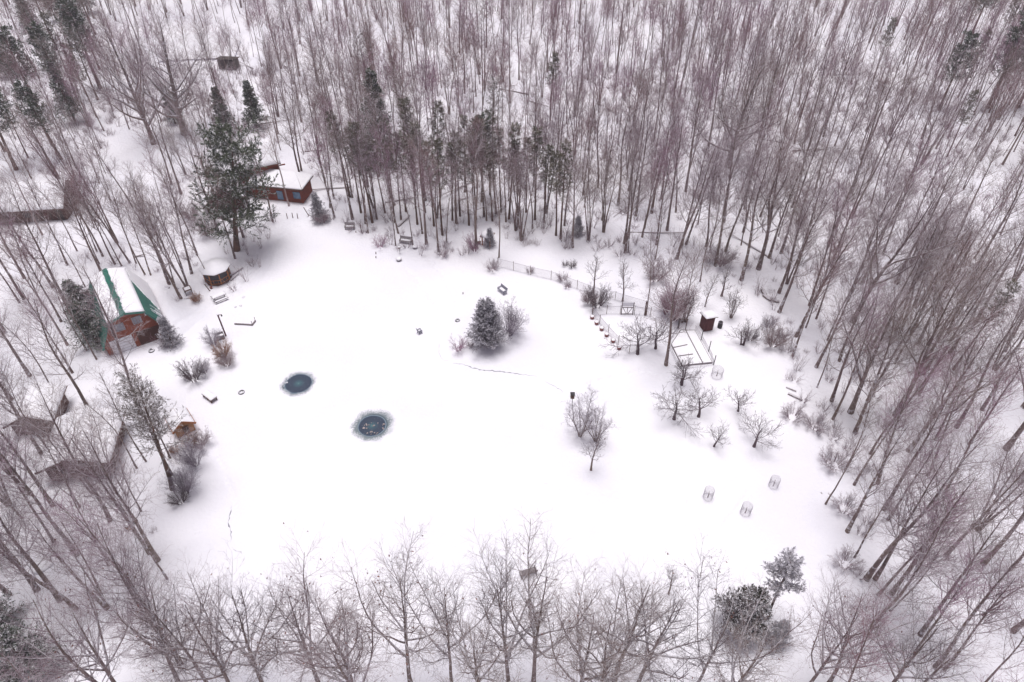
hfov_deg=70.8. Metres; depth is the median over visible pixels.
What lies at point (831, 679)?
bare tree
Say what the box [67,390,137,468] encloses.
bare tree
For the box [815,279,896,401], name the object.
bare tree
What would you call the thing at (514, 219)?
bare tree
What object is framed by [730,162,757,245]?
bare tree
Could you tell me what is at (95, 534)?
bare tree
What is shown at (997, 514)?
bare tree
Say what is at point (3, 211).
bare tree
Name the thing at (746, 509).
sapling cage
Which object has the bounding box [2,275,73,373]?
bare tree
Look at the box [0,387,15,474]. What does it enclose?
bare tree
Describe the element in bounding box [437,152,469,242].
bare tree
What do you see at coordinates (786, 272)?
bare tree
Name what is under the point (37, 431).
bare tree
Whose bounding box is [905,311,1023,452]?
bare tree
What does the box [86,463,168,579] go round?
bare tree
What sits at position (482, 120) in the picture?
pine tree
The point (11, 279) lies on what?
bare tree
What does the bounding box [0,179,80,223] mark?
long cabin
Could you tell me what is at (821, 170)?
bare tree
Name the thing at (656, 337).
fruit tree
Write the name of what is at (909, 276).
bare tree
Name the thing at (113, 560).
bare tree
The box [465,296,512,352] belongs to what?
spruce tree
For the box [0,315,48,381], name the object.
bare tree
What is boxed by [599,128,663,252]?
bare tree
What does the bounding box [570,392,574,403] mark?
owl box
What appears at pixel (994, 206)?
bare tree
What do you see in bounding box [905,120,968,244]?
bare tree
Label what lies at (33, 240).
bare tree
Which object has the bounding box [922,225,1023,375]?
bare tree
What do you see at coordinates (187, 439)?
shrub
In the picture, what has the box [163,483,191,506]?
shrub
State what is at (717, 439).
fruit tree
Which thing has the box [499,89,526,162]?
bare tree
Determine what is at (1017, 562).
bare tree
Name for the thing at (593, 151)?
bare tree
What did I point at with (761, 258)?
bare tree
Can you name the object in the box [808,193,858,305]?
bare tree
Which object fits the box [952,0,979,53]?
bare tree
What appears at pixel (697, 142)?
bare tree
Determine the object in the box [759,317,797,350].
shrub
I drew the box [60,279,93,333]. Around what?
hemlock tree
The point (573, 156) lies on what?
bare tree
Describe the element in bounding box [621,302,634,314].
garden gate
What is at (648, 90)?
bare tree
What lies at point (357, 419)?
pond water
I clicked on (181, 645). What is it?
bare tree
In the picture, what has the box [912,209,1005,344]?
bare tree
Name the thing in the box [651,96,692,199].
bare tree
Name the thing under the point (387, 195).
bare tree
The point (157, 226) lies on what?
bare tree
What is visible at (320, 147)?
bare tree
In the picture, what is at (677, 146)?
bare tree
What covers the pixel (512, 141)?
bare tree
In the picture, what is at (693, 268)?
bare tree
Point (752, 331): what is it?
fruit tree
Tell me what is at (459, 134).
bare tree
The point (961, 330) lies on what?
bare tree
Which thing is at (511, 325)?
shrub
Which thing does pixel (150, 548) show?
bare tree
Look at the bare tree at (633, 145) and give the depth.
105.09 m
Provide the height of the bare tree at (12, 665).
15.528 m
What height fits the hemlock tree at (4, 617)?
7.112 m
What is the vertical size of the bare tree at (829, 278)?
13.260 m
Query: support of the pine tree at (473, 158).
on the ground
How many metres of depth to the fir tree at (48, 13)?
169.23 m
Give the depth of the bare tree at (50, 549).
56.37 m
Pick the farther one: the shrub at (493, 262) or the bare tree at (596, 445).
the shrub at (493, 262)
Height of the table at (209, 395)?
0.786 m
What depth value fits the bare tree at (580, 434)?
75.65 m
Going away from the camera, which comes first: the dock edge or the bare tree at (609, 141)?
the dock edge
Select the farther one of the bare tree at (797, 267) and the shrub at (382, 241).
the shrub at (382, 241)
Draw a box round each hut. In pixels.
[165,407,195,437]
[215,56,238,69]
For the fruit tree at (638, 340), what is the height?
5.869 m
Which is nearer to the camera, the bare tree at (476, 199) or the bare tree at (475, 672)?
the bare tree at (475, 672)
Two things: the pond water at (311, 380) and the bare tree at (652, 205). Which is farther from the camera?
the bare tree at (652, 205)
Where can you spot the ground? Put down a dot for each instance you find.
(496, 454)
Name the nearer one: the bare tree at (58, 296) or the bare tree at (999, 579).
the bare tree at (999, 579)
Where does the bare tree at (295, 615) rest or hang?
on the ground
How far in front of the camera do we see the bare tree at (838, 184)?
88.73 m
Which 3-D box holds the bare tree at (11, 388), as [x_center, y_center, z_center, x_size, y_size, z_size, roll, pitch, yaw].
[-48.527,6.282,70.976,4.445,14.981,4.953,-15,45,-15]
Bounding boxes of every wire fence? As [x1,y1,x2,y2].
[500,259,593,291]
[592,305,620,314]
[592,306,657,352]
[594,287,659,309]
[634,306,651,315]
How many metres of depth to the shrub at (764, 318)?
89.90 m
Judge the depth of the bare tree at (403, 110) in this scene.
108.21 m
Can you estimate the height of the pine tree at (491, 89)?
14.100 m
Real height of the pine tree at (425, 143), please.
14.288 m
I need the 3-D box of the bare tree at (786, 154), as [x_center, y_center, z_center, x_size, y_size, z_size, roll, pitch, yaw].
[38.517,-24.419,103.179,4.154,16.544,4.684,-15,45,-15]
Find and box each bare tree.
[0,139,68,265]
[0,160,67,305]
[0,172,54,287]
[0,192,25,278]
[0,197,39,300]
[0,214,61,321]
[0,217,25,299]
[0,262,89,404]
[0,271,31,376]
[0,273,19,302]
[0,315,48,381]
[0,328,42,455]
[0,339,13,400]
[0,355,43,444]
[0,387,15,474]
[0,389,55,506]
[0,391,87,556]
[0,394,92,493]
[0,426,56,544]
[0,432,28,493]
[0,449,66,601]
[0,465,40,592]
[0,475,11,505]
[0,489,78,611]
[0,547,127,681]
[0,584,11,596]
[0,636,55,681]
[1,353,121,521]
[1,381,80,507]
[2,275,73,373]
[2,495,109,610]
[5,529,163,681]
[15,126,103,256]
[24,181,77,250]
[25,393,166,562]
[25,488,135,588]
[26,425,109,565]
[28,213,85,286]
[30,260,86,350]
[31,267,96,359]
[35,406,148,554]
[40,0,197,144]
[40,472,162,618]
[43,132,118,242]
[43,483,182,666]
[45,166,101,271]
[46,165,99,263]
[47,179,97,251]
[52,230,148,414]
[56,522,232,680]
[64,165,130,263]
[64,168,115,264]
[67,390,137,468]
[69,192,122,265]
[78,394,124,492]
[82,360,146,461]
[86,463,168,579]
[89,542,236,681]
[92,169,136,262]
[96,168,145,274]
[99,422,141,511]
[101,181,151,275]
[105,357,170,458]
[107,183,190,298]
[110,548,257,681]
[111,0,213,135]
[112,168,170,284]
[115,163,160,247]
[117,179,188,286]
[119,181,165,266]
[135,184,175,284]
[140,154,197,254]
[151,154,211,274]
[157,95,220,229]
[169,224,204,268]
[173,540,313,681]
[178,144,235,258]
[193,143,251,237]
[202,97,257,219]
[222,518,367,681]
[234,120,280,221]
[250,575,394,681]
[257,61,308,171]
[263,571,418,681]
[292,114,335,217]
[300,111,333,207]
[307,90,371,219]
[310,515,478,681]
[313,101,344,198]
[315,91,353,197]
[330,46,380,185]
[331,110,375,208]
[334,81,374,223]
[342,123,379,233]
[351,538,517,681]
[352,123,398,233]
[352,137,379,219]
[355,79,401,204]
[365,116,389,181]
[369,159,398,245]
[380,107,410,219]
[381,116,444,244]
[383,163,414,244]
[388,84,420,185]
[391,65,440,200]
[400,129,430,233]
[409,140,461,251]
[419,567,533,681]
[420,131,453,218]
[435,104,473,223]
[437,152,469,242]
[442,521,573,681]
[448,110,468,176]
[451,113,505,248]
[458,111,497,219]
[458,507,625,681]
[460,111,496,220]
[471,154,509,257]
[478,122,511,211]
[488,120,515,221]
[496,135,546,240]
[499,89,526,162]
[499,149,541,230]
[500,551,653,681]
[504,108,530,199]
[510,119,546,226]
[520,77,561,185]
[525,95,550,198]
[529,552,670,681]
[530,101,576,213]
[546,88,581,177]
[546,555,693,681]
[548,134,596,247]
[556,113,581,194]
[560,116,600,225]
[561,385,600,437]
[566,146,614,239]
[571,403,618,446]
[575,115,599,179]
[576,75,618,187]
[576,77,615,194]
[579,118,609,207]
[580,432,607,470]
[586,136,628,232]
[586,255,611,292]
[597,125,618,220]
[598,87,647,205]
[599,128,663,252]
[611,124,656,244]
[614,53,671,190]
[614,556,745,681]
[616,165,648,252]
[617,259,636,301]
[620,87,682,216]
[621,119,648,201]
[629,218,663,313]
[637,142,672,237]
[639,226,706,366]
[641,72,693,213]
[645,129,678,227]
[645,173,673,258]
[646,124,686,245]
[650,97,696,212]
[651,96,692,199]
[654,106,706,230]
[656,529,804,681]
[661,70,718,191]
[669,89,692,178]
[669,237,716,322]
[670,120,725,246]
[672,120,736,259]
[678,283,706,322]
[679,50,791,167]
[685,120,740,244]
[690,127,733,246]
[695,113,765,266]
[697,135,728,224]
[697,562,830,681]
[699,203,736,281]
[703,273,721,306]
[706,100,757,222]
[707,166,733,243]
[713,100,751,196]
[718,263,732,296]
[719,120,807,280]
[722,288,747,317]
[724,116,783,252]
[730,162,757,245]
[732,89,784,208]
[732,127,788,232]
[735,115,815,270]
[742,76,802,188]
[758,143,822,258]
[759,114,804,216]
[765,117,799,207]
[772,158,843,293]
[776,93,844,253]
[776,165,865,312]
[776,185,831,283]
[777,160,805,236]
[779,560,909,681]
[786,140,852,263]
[791,55,846,206]
[791,212,878,337]
[791,232,851,355]
[800,134,837,212]
[805,241,860,327]
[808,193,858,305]
[811,170,854,279]
[812,564,912,681]
[812,568,941,681]
[814,247,887,367]
[815,198,868,319]
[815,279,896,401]
[816,302,843,387]
[818,252,929,414]
[825,422,882,504]
[826,108,892,246]
[826,137,898,265]
[827,238,884,340]
[831,276,894,419]
[834,239,895,361]
[836,165,872,230]
[839,163,918,297]
[842,277,936,433]
[843,573,982,681]
[844,362,893,470]
[845,397,936,533]
[850,157,993,323]
[853,351,958,485]
[853,444,939,557]
[860,158,935,284]
[863,373,938,484]
[864,376,1023,581]
[864,479,992,630]
[867,136,941,260]
[868,250,965,402]
[868,419,996,580]
[869,156,930,240]
[869,336,973,454]
[871,228,959,349]
[875,234,1023,415]
[878,467,985,593]
[879,445,1006,600]
[881,357,1000,510]
[882,130,940,254]
[882,193,980,331]
[885,224,958,315]
[886,406,960,519]
[889,509,976,610]
[890,209,959,329]
[891,170,975,332]
[893,228,996,363]
[894,123,991,283]
[896,605,1005,681]
[898,529,1003,672]
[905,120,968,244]
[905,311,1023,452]
[909,195,1003,331]
[909,479,1023,636]
[910,464,993,571]
[911,177,981,260]
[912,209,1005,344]
[913,199,999,308]
[917,262,1023,395]
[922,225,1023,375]
[926,219,1016,359]
[926,363,990,476]
[930,520,1023,669]
[934,288,1021,440]
[937,234,1006,336]
[943,557,1023,671]
[944,361,1023,492]
[946,445,1023,554]
[947,209,987,293]
[949,220,1023,351]
[950,181,980,233]
[954,237,1016,321]
[955,280,1023,428]
[962,169,1023,264]
[967,352,1023,444]
[971,652,1023,681]
[973,131,1023,276]
[974,172,1023,258]
[974,175,1023,320]
[974,427,1023,532]
[980,285,1023,410]
[980,450,1023,565]
[981,563,1023,615]
[984,574,1023,681]
[989,310,1023,450]
[992,256,1023,351]
[992,273,1023,370]
[1008,552,1023,570]
[1010,619,1023,633]
[1012,209,1023,280]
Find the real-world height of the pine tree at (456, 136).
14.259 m
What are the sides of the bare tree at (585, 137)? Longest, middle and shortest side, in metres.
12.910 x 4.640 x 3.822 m
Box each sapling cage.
[703,485,714,500]
[711,365,723,378]
[740,503,752,515]
[769,475,780,489]
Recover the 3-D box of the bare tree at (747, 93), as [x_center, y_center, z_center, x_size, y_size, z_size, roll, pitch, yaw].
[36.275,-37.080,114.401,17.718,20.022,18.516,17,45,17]
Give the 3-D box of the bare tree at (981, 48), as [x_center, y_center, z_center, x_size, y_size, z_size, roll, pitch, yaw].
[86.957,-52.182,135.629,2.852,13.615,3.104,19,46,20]
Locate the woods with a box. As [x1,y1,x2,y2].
[0,0,1023,680]
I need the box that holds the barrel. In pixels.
[717,320,722,328]
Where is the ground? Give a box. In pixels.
[0,0,1023,681]
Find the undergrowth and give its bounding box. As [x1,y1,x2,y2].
[0,55,1023,653]
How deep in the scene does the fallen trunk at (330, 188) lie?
114.81 m
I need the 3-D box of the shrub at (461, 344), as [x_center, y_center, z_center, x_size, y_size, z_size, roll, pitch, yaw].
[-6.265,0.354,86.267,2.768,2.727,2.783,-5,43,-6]
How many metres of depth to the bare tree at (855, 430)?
70.67 m
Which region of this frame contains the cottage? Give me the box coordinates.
[34,405,125,480]
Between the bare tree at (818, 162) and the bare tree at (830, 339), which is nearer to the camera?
the bare tree at (830, 339)
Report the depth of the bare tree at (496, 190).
93.47 m
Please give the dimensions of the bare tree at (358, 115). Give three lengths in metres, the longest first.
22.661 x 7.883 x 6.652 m
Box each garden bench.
[344,222,354,229]
[399,235,411,242]
[497,283,507,294]
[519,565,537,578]
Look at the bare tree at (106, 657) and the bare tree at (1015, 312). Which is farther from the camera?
the bare tree at (1015, 312)
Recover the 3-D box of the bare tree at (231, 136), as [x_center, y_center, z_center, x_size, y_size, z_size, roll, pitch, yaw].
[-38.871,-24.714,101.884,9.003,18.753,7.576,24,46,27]
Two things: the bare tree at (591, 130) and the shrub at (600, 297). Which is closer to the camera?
the shrub at (600, 297)
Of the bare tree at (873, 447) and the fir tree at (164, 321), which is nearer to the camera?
the bare tree at (873, 447)
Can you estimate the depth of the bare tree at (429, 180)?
93.63 m
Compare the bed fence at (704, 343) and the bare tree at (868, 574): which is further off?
the bed fence at (704, 343)
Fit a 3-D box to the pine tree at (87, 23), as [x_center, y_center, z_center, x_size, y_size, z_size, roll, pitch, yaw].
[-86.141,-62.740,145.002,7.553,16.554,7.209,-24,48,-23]
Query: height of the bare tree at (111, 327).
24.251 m
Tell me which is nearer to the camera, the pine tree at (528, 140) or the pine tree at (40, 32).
the pine tree at (528, 140)
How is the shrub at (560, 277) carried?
on the ground
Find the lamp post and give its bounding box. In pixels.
[217,314,226,335]
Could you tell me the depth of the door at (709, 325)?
89.27 m
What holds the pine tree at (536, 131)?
on the ground
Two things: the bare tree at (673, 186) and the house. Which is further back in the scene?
the house
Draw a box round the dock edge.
[234,317,255,325]
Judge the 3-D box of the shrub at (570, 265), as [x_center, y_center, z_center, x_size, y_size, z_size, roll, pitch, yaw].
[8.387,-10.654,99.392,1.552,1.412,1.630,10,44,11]
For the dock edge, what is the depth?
90.75 m
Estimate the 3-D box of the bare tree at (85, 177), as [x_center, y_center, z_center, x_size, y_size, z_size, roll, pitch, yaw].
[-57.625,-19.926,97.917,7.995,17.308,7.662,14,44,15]
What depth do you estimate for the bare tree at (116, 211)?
91.18 m
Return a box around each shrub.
[157,462,201,494]
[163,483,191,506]
[166,442,178,453]
[169,357,207,382]
[169,429,207,468]
[173,196,201,220]
[177,427,198,448]
[183,425,212,449]
[186,356,212,373]
[187,212,222,236]
[188,290,202,302]
[199,324,221,346]
[210,337,232,359]
[211,348,236,367]
[311,209,330,223]
[370,234,388,246]
[434,243,448,256]
[448,332,467,351]
[463,231,486,252]
[482,259,502,271]
[494,297,529,336]
[555,270,568,280]
[563,280,571,287]
[567,259,577,267]
[579,284,602,303]
[584,282,615,307]
[641,254,673,281]
[656,283,678,314]
[660,276,699,321]
[705,242,741,266]
[742,325,761,340]
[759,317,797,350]
[761,312,780,326]
[764,617,793,655]
[779,400,808,424]
[800,410,831,433]
[818,439,856,475]
[825,543,866,574]
[828,490,864,520]
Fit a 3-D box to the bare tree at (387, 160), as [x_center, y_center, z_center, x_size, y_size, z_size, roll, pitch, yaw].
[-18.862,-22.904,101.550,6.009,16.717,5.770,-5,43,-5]
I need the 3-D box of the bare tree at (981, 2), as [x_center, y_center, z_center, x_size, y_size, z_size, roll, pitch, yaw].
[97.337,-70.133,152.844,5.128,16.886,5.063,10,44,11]
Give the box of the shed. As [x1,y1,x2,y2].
[2,381,68,435]
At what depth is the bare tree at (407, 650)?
50.10 m
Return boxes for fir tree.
[15,0,40,36]
[41,0,58,20]
[45,59,83,122]
[54,0,62,25]
[78,0,95,13]
[155,314,185,351]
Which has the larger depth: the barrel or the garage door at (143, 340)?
the barrel
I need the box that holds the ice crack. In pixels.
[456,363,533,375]
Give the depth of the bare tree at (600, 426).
74.98 m
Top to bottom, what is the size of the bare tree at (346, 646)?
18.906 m
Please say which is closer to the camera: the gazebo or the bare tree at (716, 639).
the bare tree at (716, 639)
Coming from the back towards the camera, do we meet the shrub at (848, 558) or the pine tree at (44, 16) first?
the pine tree at (44, 16)
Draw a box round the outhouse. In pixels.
[699,310,717,331]
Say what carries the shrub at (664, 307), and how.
on the ground
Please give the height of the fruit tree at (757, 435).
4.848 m
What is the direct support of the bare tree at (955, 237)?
on the ground
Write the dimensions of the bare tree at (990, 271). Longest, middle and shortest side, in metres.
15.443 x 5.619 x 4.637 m
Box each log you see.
[397,215,409,226]
[630,231,683,232]
[762,293,770,300]
[788,392,801,400]
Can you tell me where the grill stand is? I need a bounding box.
[182,285,191,295]
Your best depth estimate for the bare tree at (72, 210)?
96.74 m
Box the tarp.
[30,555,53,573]
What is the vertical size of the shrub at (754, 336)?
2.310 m
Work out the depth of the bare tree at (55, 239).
91.75 m
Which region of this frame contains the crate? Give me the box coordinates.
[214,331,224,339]
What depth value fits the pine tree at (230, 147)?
94.21 m
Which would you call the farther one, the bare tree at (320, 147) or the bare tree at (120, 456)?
the bare tree at (320, 147)
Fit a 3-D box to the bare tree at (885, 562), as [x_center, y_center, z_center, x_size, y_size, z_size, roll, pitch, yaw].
[31.433,13.574,57.508,6.189,22.682,7.750,-2,43,-2]
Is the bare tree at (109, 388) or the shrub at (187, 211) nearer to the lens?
the bare tree at (109, 388)
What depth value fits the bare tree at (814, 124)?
102.67 m
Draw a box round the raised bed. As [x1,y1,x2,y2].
[671,329,711,365]
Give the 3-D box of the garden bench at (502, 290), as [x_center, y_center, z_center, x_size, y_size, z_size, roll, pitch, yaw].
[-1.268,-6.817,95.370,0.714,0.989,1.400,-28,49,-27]
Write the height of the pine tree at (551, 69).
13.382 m
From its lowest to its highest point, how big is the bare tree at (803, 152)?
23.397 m
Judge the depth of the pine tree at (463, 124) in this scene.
106.97 m
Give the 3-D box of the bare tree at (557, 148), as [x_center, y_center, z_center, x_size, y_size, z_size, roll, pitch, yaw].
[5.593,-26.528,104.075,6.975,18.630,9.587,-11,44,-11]
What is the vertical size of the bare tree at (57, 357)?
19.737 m
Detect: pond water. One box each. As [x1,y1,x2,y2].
[270,364,326,403]
[339,403,402,449]
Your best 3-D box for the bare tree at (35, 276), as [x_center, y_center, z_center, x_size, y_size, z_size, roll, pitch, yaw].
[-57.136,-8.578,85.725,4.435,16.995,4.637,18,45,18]
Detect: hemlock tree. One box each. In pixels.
[0,584,36,635]
[0,615,70,681]
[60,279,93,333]
[62,300,101,352]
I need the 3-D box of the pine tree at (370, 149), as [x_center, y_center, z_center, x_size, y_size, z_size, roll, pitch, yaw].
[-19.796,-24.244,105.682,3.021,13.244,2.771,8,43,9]
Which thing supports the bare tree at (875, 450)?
on the ground
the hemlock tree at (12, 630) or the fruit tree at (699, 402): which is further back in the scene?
the fruit tree at (699, 402)
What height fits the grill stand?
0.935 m
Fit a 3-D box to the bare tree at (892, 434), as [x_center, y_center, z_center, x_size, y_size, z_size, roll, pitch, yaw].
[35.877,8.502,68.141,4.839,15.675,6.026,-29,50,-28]
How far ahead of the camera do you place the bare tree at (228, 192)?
98.87 m
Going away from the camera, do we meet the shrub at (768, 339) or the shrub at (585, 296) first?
the shrub at (768, 339)
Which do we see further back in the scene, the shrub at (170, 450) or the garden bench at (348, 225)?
the garden bench at (348, 225)
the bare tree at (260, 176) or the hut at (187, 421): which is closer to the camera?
the hut at (187, 421)
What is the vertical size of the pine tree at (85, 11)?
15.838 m
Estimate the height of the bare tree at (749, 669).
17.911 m
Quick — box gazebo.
[198,258,231,285]
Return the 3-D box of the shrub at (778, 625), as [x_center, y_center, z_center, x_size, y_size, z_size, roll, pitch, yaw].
[22.159,24.175,59.618,2.886,4.138,2.786,-8,43,-9]
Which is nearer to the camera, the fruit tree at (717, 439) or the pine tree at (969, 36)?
the fruit tree at (717, 439)
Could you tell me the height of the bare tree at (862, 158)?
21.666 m
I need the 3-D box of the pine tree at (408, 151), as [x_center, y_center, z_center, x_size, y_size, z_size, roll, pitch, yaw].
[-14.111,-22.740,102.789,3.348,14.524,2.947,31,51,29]
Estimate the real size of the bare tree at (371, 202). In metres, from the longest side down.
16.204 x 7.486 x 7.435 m
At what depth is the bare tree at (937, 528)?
53.61 m
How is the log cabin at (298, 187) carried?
on the ground
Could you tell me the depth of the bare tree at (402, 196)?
97.72 m
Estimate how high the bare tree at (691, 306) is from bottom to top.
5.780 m
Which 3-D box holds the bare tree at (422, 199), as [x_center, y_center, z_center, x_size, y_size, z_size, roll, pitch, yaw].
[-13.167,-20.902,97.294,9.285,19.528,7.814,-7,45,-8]
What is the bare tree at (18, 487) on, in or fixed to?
on the ground
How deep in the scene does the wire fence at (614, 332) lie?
88.28 m
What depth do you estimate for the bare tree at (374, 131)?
108.60 m
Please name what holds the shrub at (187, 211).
on the ground
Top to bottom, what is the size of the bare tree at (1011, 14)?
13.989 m
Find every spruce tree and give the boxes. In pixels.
[162,87,184,125]
[208,86,237,134]
[241,80,270,131]
[307,191,330,223]
[359,66,402,165]
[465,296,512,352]
[483,227,497,249]
[570,215,584,237]
[710,583,772,648]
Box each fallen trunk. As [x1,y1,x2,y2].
[312,187,349,189]
[728,232,771,258]
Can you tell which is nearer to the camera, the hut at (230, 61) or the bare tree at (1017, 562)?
the bare tree at (1017, 562)
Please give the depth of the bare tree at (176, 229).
91.76 m
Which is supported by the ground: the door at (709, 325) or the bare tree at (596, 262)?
the bare tree at (596, 262)
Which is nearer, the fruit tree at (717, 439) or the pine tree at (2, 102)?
the fruit tree at (717, 439)
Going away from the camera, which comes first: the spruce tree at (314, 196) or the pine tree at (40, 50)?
the spruce tree at (314, 196)
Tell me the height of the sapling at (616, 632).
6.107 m
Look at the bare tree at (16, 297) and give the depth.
92.79 m
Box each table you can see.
[201,389,217,402]
[210,291,227,302]
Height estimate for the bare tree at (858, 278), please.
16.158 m
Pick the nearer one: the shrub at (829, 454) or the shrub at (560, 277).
the shrub at (829, 454)
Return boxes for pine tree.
[0,23,40,112]
[0,88,28,157]
[0,93,18,170]
[8,0,51,55]
[10,79,61,158]
[22,0,52,41]
[25,19,63,93]
[28,33,67,90]
[37,11,73,90]
[54,0,101,88]
[60,26,98,99]
[60,42,97,117]
[66,0,98,69]
[77,0,96,34]
[107,374,198,490]
[113,363,175,475]
[187,112,285,251]
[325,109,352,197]
[342,127,361,212]
[346,120,374,222]
[349,29,379,74]
[363,134,385,213]
[377,118,393,196]
[380,143,401,222]
[392,131,410,211]
[397,96,415,195]
[400,133,419,224]
[406,120,426,212]
[419,140,439,226]
[426,100,447,192]
[426,138,448,235]
[445,141,460,220]
[448,129,466,216]
[456,139,475,225]
[457,114,471,192]
[464,132,479,202]
[466,111,497,201]
[471,116,492,216]
[477,0,494,39]
[479,141,497,221]
[480,76,505,143]
[484,108,499,194]
[489,126,505,212]
[501,121,522,219]
[509,141,525,214]
[521,136,535,212]
[526,126,548,219]
[539,143,554,222]
[545,52,559,119]
[547,149,567,235]
[552,140,574,237]
[761,546,806,619]
[875,16,897,75]
[937,28,983,109]
[947,89,979,156]
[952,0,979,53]
[953,277,1021,370]
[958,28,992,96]
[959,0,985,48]
[972,0,999,33]
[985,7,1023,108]
[988,45,1019,112]
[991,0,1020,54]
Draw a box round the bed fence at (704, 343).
[670,318,715,367]
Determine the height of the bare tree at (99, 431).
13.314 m
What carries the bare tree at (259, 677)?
on the ground
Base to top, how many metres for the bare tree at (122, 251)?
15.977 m
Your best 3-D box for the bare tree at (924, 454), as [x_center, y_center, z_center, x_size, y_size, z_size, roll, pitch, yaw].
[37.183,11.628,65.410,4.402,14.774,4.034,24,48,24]
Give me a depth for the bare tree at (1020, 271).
96.35 m
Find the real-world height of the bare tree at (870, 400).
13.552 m
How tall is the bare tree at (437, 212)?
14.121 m
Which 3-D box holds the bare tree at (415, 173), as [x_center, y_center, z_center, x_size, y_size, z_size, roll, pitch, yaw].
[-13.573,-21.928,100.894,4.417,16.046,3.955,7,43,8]
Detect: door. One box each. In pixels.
[109,335,136,354]
[136,325,160,344]
[182,425,189,434]
[706,319,713,330]
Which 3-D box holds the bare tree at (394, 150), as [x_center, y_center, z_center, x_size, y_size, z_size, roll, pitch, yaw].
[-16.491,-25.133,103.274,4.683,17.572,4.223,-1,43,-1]
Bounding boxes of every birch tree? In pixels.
[0,123,42,234]
[0,223,68,345]
[250,100,289,205]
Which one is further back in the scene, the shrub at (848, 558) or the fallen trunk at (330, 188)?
the fallen trunk at (330, 188)
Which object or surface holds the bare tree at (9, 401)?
on the ground
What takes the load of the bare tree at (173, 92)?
on the ground
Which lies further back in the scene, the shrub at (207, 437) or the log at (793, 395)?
the log at (793, 395)
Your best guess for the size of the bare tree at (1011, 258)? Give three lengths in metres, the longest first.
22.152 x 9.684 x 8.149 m
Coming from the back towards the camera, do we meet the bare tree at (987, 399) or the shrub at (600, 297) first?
the shrub at (600, 297)
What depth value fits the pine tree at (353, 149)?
100.44 m
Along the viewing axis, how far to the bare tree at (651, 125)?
101.70 m
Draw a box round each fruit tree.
[598,311,661,357]
[637,314,679,349]
[650,380,711,438]
[665,353,707,386]
[669,378,724,424]
[709,417,730,447]
[723,386,756,411]
[727,318,766,345]
[736,408,783,450]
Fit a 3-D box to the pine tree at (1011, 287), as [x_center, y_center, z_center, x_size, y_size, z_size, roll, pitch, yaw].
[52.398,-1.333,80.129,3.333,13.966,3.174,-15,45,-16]
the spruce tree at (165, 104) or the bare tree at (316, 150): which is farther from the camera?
the spruce tree at (165, 104)
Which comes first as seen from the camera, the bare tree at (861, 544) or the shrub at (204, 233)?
the bare tree at (861, 544)
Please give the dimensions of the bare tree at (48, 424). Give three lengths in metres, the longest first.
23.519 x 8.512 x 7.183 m
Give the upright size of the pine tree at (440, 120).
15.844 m
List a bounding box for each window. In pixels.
[114,323,125,331]
[131,315,142,324]
[276,191,283,199]
[292,192,300,198]
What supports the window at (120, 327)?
in the barn
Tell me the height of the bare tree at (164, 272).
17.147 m
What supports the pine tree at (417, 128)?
on the ground
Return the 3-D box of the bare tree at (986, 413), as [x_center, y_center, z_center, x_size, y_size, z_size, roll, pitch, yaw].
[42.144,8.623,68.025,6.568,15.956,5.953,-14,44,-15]
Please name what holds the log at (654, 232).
on the ground
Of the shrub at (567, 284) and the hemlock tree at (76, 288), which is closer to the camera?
the hemlock tree at (76, 288)
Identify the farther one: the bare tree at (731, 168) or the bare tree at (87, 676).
the bare tree at (731, 168)
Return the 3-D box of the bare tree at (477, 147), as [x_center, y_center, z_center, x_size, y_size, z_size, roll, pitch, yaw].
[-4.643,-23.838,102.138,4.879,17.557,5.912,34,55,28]
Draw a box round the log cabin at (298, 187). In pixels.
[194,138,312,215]
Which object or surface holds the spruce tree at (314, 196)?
on the ground
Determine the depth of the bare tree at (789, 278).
89.07 m
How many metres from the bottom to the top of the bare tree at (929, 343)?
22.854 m
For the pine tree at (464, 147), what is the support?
on the ground
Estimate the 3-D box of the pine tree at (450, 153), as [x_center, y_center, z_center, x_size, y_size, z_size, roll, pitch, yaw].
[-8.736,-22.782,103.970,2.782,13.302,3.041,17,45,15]
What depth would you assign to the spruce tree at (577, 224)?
104.20 m
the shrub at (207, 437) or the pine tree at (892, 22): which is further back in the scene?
the pine tree at (892, 22)
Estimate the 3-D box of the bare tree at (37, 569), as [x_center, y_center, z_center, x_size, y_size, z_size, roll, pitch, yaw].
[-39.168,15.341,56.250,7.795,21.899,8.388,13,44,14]
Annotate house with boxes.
[159,32,239,61]
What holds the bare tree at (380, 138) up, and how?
on the ground
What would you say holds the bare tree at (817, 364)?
on the ground
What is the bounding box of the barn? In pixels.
[87,267,163,354]
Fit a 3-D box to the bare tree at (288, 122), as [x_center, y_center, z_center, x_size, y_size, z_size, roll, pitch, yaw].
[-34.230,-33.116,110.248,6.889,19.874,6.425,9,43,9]
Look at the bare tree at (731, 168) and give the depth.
99.25 m
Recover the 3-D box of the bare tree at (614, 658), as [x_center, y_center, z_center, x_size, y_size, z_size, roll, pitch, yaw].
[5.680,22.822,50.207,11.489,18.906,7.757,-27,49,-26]
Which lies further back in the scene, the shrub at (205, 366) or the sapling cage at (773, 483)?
the shrub at (205, 366)
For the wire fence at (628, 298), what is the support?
on the ground
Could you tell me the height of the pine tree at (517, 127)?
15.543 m
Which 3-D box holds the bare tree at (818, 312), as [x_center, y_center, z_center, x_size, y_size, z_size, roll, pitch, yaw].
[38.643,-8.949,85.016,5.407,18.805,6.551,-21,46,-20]
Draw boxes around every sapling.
[603,618,625,653]
[664,563,684,594]
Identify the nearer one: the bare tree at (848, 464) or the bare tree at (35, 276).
the bare tree at (848, 464)
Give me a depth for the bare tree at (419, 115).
102.19 m

